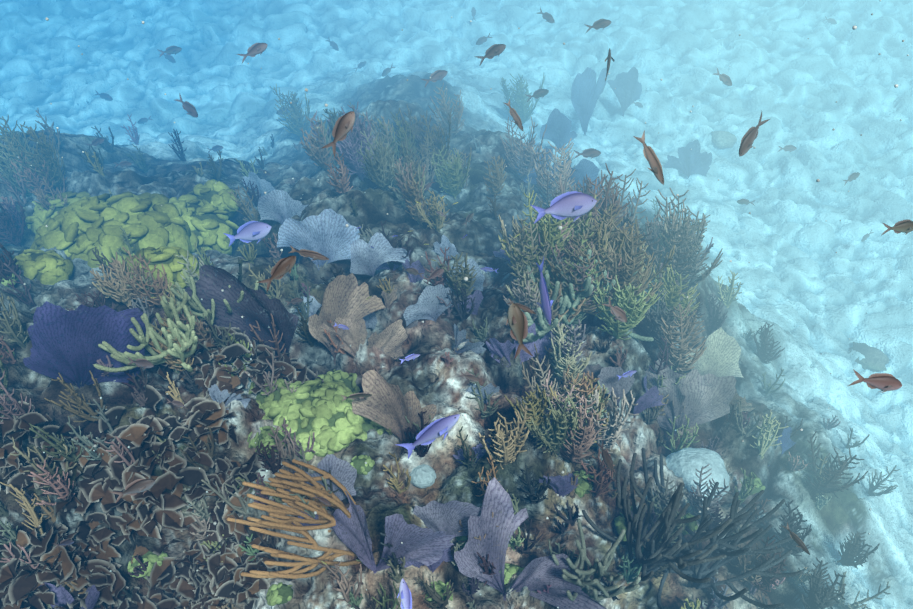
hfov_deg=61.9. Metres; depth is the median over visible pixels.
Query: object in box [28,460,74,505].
soft coral
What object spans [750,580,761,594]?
tuft
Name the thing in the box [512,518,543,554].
tuft
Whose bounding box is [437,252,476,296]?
sea plume
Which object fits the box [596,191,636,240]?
sea plume
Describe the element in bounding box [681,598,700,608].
tuft
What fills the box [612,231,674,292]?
sea plume
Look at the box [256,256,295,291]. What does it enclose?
fish
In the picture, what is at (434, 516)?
sea fan
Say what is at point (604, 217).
sea plume
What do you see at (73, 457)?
soft coral
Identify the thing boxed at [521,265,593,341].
sea rod
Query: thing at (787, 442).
sea fan
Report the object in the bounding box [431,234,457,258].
sea fan
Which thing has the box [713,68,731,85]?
fish
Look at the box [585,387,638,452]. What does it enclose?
sea plume
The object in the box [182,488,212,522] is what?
tuft
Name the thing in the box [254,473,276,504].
tuft
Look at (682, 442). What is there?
tuft
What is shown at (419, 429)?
tuft
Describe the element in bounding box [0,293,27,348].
soft coral
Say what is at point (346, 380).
lumpy coral
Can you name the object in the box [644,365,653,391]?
sea fan
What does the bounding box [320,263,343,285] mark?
tuft
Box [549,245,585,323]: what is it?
sea plume
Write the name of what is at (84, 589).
tuft
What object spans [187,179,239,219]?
lumpy coral
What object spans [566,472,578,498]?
tuft
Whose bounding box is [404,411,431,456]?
tuft
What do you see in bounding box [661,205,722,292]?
sea plume
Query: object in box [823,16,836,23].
fish
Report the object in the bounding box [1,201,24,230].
tuft
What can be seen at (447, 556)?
sea fan
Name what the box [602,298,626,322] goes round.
fish
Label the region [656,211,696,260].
sea plume
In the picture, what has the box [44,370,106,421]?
soft coral
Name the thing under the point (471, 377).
fish
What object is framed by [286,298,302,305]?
fish
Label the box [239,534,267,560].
tuft
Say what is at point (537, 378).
tuft
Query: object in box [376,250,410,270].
sea fan
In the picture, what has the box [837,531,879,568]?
sea plume
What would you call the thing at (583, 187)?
sea plume
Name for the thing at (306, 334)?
tuft
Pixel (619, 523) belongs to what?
lumpy coral
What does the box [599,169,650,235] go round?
sea plume
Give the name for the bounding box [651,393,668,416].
tuft
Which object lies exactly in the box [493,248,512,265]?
sea fan
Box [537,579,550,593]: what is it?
tuft
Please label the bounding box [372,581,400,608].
tuft
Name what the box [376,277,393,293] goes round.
tuft
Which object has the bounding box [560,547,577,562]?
tuft
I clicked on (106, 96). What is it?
fish
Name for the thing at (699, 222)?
sea plume
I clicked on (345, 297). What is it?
sea fan
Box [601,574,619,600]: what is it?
tuft
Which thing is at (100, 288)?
tuft
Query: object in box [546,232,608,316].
sea plume
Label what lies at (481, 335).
tuft
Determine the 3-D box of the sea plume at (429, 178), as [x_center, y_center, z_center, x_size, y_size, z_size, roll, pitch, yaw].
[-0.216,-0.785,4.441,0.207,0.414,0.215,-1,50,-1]
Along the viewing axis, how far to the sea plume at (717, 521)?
3.31 m
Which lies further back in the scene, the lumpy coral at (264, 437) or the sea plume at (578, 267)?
the sea plume at (578, 267)
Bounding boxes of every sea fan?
[23,301,145,388]
[38,582,99,608]
[185,264,298,355]
[208,384,250,409]
[243,172,274,195]
[258,190,307,223]
[277,209,359,269]
[284,454,356,511]
[292,511,319,533]
[295,296,321,316]
[308,273,385,363]
[318,318,407,372]
[331,491,455,572]
[350,232,409,276]
[352,370,436,453]
[363,312,376,328]
[370,288,396,309]
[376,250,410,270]
[402,259,424,282]
[403,284,452,325]
[403,309,417,340]
[404,546,452,572]
[413,500,481,536]
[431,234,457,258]
[442,258,484,290]
[453,438,490,463]
[454,324,485,356]
[454,477,606,608]
[457,290,483,314]
[466,383,499,404]
[486,323,541,366]
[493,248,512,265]
[515,147,579,186]
[538,331,555,361]
[539,473,577,496]
[540,108,576,152]
[571,67,607,134]
[574,159,601,192]
[577,360,602,380]
[596,366,634,407]
[607,66,641,116]
[633,386,666,417]
[644,358,735,435]
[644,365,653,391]
[665,139,711,178]
[678,425,696,441]
[685,327,743,377]
[728,388,755,417]
[757,424,794,465]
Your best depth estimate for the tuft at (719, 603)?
3.14 m
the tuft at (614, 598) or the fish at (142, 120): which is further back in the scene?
the fish at (142, 120)
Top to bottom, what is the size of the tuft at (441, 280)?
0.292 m
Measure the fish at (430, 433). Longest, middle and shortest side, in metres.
0.256 x 0.080 x 0.066 m
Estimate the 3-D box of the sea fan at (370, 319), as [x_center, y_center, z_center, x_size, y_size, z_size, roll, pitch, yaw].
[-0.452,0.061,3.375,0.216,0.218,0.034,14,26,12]
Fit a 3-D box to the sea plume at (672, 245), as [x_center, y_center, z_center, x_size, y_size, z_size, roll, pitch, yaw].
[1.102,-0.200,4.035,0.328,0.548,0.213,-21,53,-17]
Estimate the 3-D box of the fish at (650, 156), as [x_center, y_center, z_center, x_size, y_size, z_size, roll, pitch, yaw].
[0.559,-0.416,2.183,0.041,0.166,0.042,-26,13,13]
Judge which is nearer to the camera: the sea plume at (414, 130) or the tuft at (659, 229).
the tuft at (659, 229)
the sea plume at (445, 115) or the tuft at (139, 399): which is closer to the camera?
the tuft at (139, 399)
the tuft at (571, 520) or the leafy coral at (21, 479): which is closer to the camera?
the leafy coral at (21, 479)
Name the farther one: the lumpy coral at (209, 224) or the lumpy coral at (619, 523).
the lumpy coral at (209, 224)
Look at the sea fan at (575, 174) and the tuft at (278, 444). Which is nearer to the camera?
the tuft at (278, 444)
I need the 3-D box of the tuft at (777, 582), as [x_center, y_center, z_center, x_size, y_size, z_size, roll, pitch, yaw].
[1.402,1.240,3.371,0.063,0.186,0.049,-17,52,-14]
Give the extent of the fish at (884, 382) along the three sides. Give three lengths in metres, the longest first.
0.105 x 0.040 x 0.028 m
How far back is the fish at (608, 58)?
3.26 m
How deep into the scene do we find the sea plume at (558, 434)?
3.01 m
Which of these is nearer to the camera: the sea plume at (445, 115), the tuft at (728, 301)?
the tuft at (728, 301)
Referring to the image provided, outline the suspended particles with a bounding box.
[10,0,908,607]
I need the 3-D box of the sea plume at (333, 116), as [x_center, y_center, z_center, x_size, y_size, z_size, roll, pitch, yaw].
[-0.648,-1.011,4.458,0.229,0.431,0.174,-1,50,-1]
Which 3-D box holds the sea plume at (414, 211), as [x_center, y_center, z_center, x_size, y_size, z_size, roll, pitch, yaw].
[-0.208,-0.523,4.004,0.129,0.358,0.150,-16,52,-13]
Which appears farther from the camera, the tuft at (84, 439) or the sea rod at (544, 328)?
the sea rod at (544, 328)
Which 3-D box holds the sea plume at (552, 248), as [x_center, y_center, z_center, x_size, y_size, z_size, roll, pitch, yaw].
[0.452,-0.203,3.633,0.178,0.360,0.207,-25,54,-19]
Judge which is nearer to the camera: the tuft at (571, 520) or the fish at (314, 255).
the fish at (314, 255)
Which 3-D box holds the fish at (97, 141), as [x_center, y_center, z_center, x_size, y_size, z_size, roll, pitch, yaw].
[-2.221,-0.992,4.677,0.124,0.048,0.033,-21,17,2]
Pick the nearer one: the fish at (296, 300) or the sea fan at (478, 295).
the fish at (296, 300)
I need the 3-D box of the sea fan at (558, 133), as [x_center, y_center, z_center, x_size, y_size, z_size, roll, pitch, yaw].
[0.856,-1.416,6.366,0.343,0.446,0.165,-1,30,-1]
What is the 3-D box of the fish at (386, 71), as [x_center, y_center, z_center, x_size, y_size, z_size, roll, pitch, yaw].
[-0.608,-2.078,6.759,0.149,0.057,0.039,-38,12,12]
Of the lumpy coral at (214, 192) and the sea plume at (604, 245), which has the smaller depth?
the sea plume at (604, 245)
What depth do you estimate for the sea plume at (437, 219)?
3.95 m
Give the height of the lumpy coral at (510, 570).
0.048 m
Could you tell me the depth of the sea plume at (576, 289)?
3.53 m
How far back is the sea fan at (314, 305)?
3.47 m
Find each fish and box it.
[53,539,73,547]
[87,138,103,145]
[93,90,112,100]
[111,479,154,503]
[114,161,131,167]
[127,357,153,368]
[137,116,151,123]
[157,46,181,56]
[159,50,175,62]
[167,399,183,406]
[175,93,197,117]
[207,145,222,152]
[223,221,270,245]
[237,43,266,62]
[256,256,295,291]
[260,167,270,175]
[276,106,290,114]
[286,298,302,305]
[289,245,328,259]
[313,494,330,504]
[321,111,355,156]
[325,36,338,50]
[334,323,348,329]
[341,393,371,400]
[354,61,365,71]
[382,63,395,75]
[396,414,459,458]
[397,578,411,608]
[400,354,419,363]
[406,268,423,277]
[422,70,447,86]
[423,269,443,283]
[436,211,446,217]
[458,371,478,381]
[463,213,473,224]
[471,7,475,20]
[474,44,505,64]
[476,33,492,44]
[480,267,498,272]
[503,99,522,130]
[506,303,532,358]
[507,298,535,313]
[525,88,548,101]
[531,191,596,222]
[536,257,553,324]
[537,8,554,22]
[574,148,600,158]
[584,19,610,33]
[597,441,612,470]
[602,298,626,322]
[605,48,614,80]
[617,370,636,378]
[627,196,641,203]
[630,99,642,107]
[633,130,663,184]
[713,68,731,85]
[737,199,754,204]
[739,112,769,156]
[779,145,796,151]
[782,522,809,554]
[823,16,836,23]
[843,172,859,185]
[848,369,901,392]
[861,230,873,241]
[882,219,912,234]
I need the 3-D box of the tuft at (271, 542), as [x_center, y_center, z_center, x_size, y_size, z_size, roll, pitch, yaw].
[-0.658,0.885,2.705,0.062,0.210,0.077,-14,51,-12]
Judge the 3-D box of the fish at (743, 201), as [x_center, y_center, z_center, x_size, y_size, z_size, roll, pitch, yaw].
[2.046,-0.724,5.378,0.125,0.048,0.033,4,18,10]
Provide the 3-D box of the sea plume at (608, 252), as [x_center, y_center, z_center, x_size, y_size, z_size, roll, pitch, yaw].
[0.712,-0.149,3.642,0.336,0.494,0.236,-1,50,-1]
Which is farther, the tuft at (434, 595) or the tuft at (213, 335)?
the tuft at (213, 335)
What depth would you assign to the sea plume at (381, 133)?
4.46 m
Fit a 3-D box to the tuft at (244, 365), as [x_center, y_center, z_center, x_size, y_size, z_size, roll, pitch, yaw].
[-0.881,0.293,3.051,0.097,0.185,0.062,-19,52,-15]
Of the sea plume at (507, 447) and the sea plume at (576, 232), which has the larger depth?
the sea plume at (576, 232)
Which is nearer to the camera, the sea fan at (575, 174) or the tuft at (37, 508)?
the tuft at (37, 508)
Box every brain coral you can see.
[410,464,435,487]
[666,447,729,505]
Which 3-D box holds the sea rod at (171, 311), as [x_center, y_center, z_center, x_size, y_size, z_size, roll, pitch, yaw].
[-1.144,0.141,2.933,0.394,0.398,0.414,-1,50,-1]
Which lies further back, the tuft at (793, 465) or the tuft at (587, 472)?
the tuft at (793, 465)
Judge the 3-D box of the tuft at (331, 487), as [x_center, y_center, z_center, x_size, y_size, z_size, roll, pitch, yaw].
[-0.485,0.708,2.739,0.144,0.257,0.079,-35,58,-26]
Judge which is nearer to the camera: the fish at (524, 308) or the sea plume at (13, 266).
the fish at (524, 308)
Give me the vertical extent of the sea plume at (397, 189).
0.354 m
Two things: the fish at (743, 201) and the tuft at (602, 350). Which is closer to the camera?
the tuft at (602, 350)
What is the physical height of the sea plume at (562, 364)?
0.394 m
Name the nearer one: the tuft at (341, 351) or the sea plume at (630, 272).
the tuft at (341, 351)
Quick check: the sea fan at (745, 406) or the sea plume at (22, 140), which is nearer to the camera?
the sea fan at (745, 406)
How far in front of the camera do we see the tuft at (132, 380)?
2.88 m
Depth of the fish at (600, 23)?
4.40 m
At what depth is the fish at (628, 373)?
3.26 m
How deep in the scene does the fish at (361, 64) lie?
7.71 m
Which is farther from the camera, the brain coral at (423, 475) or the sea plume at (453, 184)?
the sea plume at (453, 184)
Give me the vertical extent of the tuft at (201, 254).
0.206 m
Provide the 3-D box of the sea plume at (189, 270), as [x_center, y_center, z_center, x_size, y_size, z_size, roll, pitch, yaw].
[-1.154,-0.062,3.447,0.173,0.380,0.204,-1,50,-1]
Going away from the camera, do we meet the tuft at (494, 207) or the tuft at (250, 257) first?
the tuft at (250, 257)
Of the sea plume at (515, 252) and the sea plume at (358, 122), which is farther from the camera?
the sea plume at (358, 122)
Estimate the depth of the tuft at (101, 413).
2.71 m
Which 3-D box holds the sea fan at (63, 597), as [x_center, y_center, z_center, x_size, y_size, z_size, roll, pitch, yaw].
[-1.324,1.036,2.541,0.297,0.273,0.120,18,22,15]
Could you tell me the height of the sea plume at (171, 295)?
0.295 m
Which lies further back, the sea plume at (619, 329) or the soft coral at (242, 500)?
the sea plume at (619, 329)
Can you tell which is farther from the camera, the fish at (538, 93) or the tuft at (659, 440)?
the fish at (538, 93)
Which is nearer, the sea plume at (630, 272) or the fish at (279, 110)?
the sea plume at (630, 272)
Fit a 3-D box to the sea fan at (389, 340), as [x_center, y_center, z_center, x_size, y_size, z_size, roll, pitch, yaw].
[-0.405,0.159,3.271,0.442,0.316,0.097,27,3,-22]
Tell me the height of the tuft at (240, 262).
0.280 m
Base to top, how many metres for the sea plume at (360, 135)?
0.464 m
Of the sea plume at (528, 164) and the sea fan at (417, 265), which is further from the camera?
the sea plume at (528, 164)
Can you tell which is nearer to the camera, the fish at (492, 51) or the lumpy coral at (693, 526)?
the lumpy coral at (693, 526)
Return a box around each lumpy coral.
[0,273,17,286]
[13,249,73,284]
[25,191,90,234]
[30,191,190,267]
[125,246,198,293]
[127,551,168,579]
[169,194,238,254]
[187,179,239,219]
[247,426,286,458]
[248,378,296,413]
[262,378,363,460]
[266,582,292,605]
[317,369,360,393]
[350,455,374,474]
[356,417,385,440]
[425,580,452,603]
[456,536,466,546]
[504,563,523,584]
[573,470,596,497]
[614,515,647,541]
[681,513,697,534]
[746,472,765,493]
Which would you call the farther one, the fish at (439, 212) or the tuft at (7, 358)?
the fish at (439, 212)
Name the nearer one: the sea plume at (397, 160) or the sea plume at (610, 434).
the sea plume at (610, 434)
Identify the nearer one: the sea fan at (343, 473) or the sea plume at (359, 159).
the sea fan at (343, 473)
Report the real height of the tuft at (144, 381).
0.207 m
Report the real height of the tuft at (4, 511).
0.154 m
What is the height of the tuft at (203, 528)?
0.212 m
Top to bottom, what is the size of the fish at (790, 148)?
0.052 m
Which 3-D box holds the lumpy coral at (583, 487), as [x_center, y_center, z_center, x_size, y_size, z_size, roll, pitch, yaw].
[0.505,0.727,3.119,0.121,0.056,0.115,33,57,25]
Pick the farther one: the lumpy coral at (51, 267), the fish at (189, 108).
the fish at (189, 108)
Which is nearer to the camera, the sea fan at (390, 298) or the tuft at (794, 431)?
the sea fan at (390, 298)
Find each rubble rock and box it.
[711,131,736,148]
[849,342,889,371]
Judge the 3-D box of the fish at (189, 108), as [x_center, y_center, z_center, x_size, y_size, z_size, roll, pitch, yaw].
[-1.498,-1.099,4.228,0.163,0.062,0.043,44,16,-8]
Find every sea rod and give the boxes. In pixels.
[93,291,197,373]
[170,270,258,329]
[227,459,360,578]
[517,249,653,340]
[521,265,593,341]
[551,519,640,600]
[582,453,731,582]
[638,448,803,608]
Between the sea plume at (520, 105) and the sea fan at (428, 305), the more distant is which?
the sea plume at (520, 105)
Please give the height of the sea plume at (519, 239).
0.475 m
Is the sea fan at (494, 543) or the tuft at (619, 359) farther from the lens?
the tuft at (619, 359)
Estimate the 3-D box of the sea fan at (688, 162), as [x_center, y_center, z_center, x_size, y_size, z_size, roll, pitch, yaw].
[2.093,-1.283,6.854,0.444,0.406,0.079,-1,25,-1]
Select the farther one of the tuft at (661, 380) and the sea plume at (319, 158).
the sea plume at (319, 158)
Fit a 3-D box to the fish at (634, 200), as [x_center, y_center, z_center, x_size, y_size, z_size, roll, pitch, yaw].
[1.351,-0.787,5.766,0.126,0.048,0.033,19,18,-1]
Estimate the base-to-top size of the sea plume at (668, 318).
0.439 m
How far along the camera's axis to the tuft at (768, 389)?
4.37 m
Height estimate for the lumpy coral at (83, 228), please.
0.506 m
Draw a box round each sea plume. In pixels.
[0,115,34,174]
[0,129,40,167]
[0,146,33,195]
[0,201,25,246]
[0,243,18,285]
[5,152,50,195]
[7,124,64,188]
[32,175,67,212]
[90,261,132,306]
[108,247,150,304]
[118,268,153,299]
[130,257,170,307]
[148,331,193,365]
[149,317,193,373]
[150,314,185,333]
[159,278,181,321]
[172,250,203,291]
[174,309,214,348]
[270,84,313,138]
[300,113,333,170]
[310,111,330,156]
[311,117,343,166]
[317,111,352,163]
[322,101,360,143]
[324,152,352,194]
[336,130,373,180]
[339,118,378,174]
[341,103,371,147]
[348,140,386,180]
[351,120,367,152]
[355,110,395,152]
[357,130,395,190]
[367,132,407,187]
[371,108,420,166]
[388,155,420,203]
[392,160,425,203]
[393,104,422,149]
[393,156,425,205]
[397,112,423,156]
[400,136,436,192]
[402,172,430,224]
[413,118,440,156]
[415,190,449,231]
[419,110,451,174]
[428,83,464,138]
[431,145,470,198]
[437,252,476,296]
[447,148,471,187]
[478,405,531,468]
[483,155,506,195]
[498,215,551,276]
[498,217,558,277]
[500,73,544,123]
[500,117,546,179]
[503,268,542,321]
[504,384,550,427]
[506,256,539,313]
[520,394,579,456]
[521,265,554,297]
[521,356,573,410]
[522,190,595,263]
[529,254,587,325]
[531,138,580,206]
[531,278,562,324]
[532,274,585,332]
[534,229,574,274]
[536,230,599,298]
[536,232,595,298]
[540,401,567,438]
[542,226,578,257]
[542,370,584,435]
[544,222,592,268]
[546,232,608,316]
[549,218,605,289]
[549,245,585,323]
[549,315,591,380]
[549,376,608,446]
[550,320,585,365]
[551,372,609,423]
[554,170,607,215]
[559,215,584,240]
[560,395,605,464]
[561,216,595,260]
[561,365,599,410]
[566,244,608,308]
[567,223,624,277]
[567,381,609,428]
[569,163,629,235]
[573,376,605,424]
[576,225,645,291]
[581,204,643,275]
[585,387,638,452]
[592,195,628,243]
[592,256,659,340]
[593,205,634,259]
[593,216,662,307]
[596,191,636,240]
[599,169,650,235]
[605,255,621,301]
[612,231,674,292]
[620,249,642,303]
[622,240,650,277]
[626,188,692,276]
[631,507,658,538]
[640,221,697,290]
[643,543,675,578]
[645,289,683,347]
[645,495,685,542]
[648,264,699,322]
[648,476,682,514]
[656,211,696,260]
[656,300,706,374]
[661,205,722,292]
[678,215,707,247]
[687,464,731,520]
[689,218,713,262]
[690,489,729,529]
[706,294,727,332]
[748,535,786,594]
[754,322,784,363]
[774,500,811,555]
[801,557,845,608]
[806,431,867,498]
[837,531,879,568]
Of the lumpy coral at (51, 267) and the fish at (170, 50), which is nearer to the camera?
the lumpy coral at (51, 267)
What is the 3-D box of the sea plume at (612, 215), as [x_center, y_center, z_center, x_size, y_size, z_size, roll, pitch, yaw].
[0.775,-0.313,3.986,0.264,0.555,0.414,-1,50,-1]
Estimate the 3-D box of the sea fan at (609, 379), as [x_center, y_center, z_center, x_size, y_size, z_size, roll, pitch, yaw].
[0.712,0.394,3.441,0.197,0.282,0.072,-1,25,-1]
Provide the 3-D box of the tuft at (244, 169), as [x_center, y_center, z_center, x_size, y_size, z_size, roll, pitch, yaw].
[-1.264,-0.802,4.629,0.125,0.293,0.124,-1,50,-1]
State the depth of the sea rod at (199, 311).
3.07 m
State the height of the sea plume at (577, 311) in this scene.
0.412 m
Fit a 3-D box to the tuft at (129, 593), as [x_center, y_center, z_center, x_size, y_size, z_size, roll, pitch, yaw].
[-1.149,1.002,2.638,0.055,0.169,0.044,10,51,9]
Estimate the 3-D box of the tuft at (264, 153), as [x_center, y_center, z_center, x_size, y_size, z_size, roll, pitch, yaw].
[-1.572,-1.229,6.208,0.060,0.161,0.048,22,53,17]
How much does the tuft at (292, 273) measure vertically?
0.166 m
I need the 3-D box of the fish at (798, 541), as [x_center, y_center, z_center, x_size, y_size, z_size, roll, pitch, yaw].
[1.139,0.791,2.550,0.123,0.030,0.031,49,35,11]
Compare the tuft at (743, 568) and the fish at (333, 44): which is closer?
the tuft at (743, 568)
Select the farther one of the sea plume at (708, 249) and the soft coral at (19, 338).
the sea plume at (708, 249)
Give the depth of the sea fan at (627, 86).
7.48 m
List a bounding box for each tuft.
[0,167,25,206]
[0,196,15,214]
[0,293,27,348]
[0,336,16,364]
[0,358,7,392]
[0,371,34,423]
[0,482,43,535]
[0,502,8,516]
[0,520,17,545]
[0,542,44,585]
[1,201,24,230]
[2,260,36,306]
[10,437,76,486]
[16,492,40,512]
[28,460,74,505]
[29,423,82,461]
[31,493,56,522]
[35,108,64,144]
[36,170,66,194]
[38,126,60,155]
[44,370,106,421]
[52,416,109,460]
[63,577,88,593]
[66,291,114,310]
[76,144,103,170]
[85,151,104,176]
[86,399,117,445]
[91,126,113,153]
[91,247,126,293]
[92,275,114,297]
[96,355,112,375]
[99,226,134,259]
[104,436,135,466]
[112,587,132,597]
[121,114,139,144]
[122,370,145,396]
[126,144,150,172]
[128,554,149,579]
[129,296,156,325]
[131,387,149,408]
[132,368,154,394]
[152,436,175,473]
[165,372,183,407]
[168,129,186,160]
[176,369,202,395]
[180,426,216,473]
[180,509,213,539]
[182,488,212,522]
[192,162,202,176]
[194,242,211,264]
[197,316,245,364]
[200,533,226,561]
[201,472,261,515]
[205,255,242,280]
[206,150,222,180]
[208,325,221,346]
[216,603,235,608]
[218,363,245,376]
[228,185,261,221]
[228,333,251,361]
[235,158,257,178]
[235,477,252,492]
[236,242,256,263]
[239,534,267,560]
[240,178,260,206]
[245,348,279,395]
[248,260,283,298]
[249,314,285,360]
[254,149,265,168]
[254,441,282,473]
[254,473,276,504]
[259,147,267,155]
[259,534,277,558]
[262,233,282,257]
[263,481,284,502]
[268,426,299,472]
[270,134,273,147]
[281,379,297,392]
[282,418,314,456]
[282,440,310,471]
[285,274,314,319]
[289,264,298,280]
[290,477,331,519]
[293,141,301,151]
[296,307,315,347]
[301,283,313,297]
[304,470,338,511]
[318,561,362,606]
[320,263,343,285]
[324,320,345,353]
[348,592,363,607]
[350,198,357,216]
[353,594,388,608]
[358,219,369,235]
[358,224,372,242]
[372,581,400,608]
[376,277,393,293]
[378,220,412,264]
[380,525,403,568]
[383,452,410,493]
[385,428,392,434]
[387,557,407,582]
[389,182,407,206]
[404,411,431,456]
[405,415,430,431]
[413,572,453,608]
[423,247,450,285]
[437,296,453,316]
[442,351,453,366]
[447,281,474,321]
[452,537,478,565]
[456,426,477,469]
[459,512,498,542]
[462,577,479,598]
[465,368,498,419]
[466,600,475,608]
[472,317,488,340]
[472,454,499,496]
[473,135,482,154]
[477,552,495,585]
[480,432,503,466]
[487,194,501,220]
[506,489,519,514]
[508,527,524,550]
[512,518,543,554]
[519,169,536,205]
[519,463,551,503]
[529,343,558,384]
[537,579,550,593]
[538,190,560,223]
[548,539,577,569]
[554,500,582,525]
[554,518,568,533]
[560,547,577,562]
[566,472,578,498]
[581,450,614,483]
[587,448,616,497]
[593,338,611,352]
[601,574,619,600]
[609,346,626,366]
[611,487,617,498]
[618,545,643,583]
[642,406,660,424]
[649,337,672,376]
[650,216,663,241]
[650,298,665,329]
[651,199,663,220]
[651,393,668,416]
[654,366,685,387]
[656,428,665,450]
[661,415,699,452]
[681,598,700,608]
[689,296,704,321]
[696,597,714,608]
[701,436,722,454]
[710,577,732,608]
[717,270,743,307]
[724,403,735,422]
[728,543,761,581]
[735,396,771,436]
[735,412,749,429]
[735,468,756,504]
[743,328,759,341]
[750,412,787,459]
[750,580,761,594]
[752,499,769,518]
[761,368,784,394]
[761,591,786,608]
[770,578,784,588]
[774,415,802,437]
[788,452,807,470]
[789,440,796,452]
[793,567,810,586]
[812,456,826,483]
[815,495,831,510]
[823,415,840,429]
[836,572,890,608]
[845,427,868,448]
[868,465,899,495]
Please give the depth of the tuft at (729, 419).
3.76 m
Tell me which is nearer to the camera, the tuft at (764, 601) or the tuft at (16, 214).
the tuft at (764, 601)
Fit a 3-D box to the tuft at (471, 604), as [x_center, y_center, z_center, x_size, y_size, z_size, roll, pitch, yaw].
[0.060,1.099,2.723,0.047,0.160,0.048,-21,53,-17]
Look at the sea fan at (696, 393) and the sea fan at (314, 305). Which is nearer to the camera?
the sea fan at (314, 305)
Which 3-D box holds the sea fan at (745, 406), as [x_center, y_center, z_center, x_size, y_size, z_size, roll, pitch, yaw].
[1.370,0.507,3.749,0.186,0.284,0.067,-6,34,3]
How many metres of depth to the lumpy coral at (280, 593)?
2.57 m
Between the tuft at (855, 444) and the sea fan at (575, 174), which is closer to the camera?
the tuft at (855, 444)
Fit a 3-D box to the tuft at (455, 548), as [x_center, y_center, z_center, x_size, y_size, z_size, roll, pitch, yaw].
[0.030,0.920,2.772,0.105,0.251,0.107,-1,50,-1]
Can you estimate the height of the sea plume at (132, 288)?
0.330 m
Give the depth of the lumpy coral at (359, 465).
2.89 m
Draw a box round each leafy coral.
[0,401,75,511]
[0,523,128,608]
[54,385,261,608]
[152,322,317,397]
[179,515,277,608]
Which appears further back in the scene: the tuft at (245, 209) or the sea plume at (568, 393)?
the tuft at (245, 209)
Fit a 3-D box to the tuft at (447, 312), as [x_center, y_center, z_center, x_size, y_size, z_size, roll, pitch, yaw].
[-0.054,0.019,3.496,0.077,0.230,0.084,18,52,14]
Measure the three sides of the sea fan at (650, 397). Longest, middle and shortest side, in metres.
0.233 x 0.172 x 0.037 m
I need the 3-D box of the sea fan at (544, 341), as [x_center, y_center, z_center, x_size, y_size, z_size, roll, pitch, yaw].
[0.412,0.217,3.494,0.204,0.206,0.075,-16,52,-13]
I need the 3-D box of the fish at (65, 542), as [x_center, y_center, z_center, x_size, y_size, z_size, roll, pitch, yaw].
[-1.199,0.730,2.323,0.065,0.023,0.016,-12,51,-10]
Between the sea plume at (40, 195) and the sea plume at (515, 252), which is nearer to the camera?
the sea plume at (515, 252)
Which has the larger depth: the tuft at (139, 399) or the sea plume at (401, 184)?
the sea plume at (401, 184)
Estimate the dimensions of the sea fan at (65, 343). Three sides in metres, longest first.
0.447 x 0.418 x 0.125 m
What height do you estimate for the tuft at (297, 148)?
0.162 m
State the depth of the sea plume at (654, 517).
3.05 m
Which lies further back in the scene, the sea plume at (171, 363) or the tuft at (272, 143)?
the tuft at (272, 143)
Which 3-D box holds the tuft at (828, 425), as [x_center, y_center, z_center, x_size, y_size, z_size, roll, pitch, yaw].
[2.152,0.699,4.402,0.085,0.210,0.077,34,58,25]
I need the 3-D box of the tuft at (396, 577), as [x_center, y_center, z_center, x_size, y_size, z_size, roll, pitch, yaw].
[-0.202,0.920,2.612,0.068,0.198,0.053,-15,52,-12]
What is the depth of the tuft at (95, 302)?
3.03 m
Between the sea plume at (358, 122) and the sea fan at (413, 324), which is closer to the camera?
the sea fan at (413, 324)
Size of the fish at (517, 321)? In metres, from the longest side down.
0.120 x 0.046 x 0.032 m
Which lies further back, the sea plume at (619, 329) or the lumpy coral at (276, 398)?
the sea plume at (619, 329)
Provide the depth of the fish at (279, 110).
6.84 m
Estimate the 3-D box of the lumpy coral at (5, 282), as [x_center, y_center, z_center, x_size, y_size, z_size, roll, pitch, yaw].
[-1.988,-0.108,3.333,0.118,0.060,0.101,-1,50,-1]
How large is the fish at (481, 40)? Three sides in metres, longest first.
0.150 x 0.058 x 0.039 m
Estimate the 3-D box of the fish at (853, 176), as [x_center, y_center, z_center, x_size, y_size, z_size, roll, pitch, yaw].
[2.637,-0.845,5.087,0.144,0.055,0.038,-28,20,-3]
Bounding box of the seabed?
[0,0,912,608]
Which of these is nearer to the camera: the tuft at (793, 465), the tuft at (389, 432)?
the tuft at (389, 432)

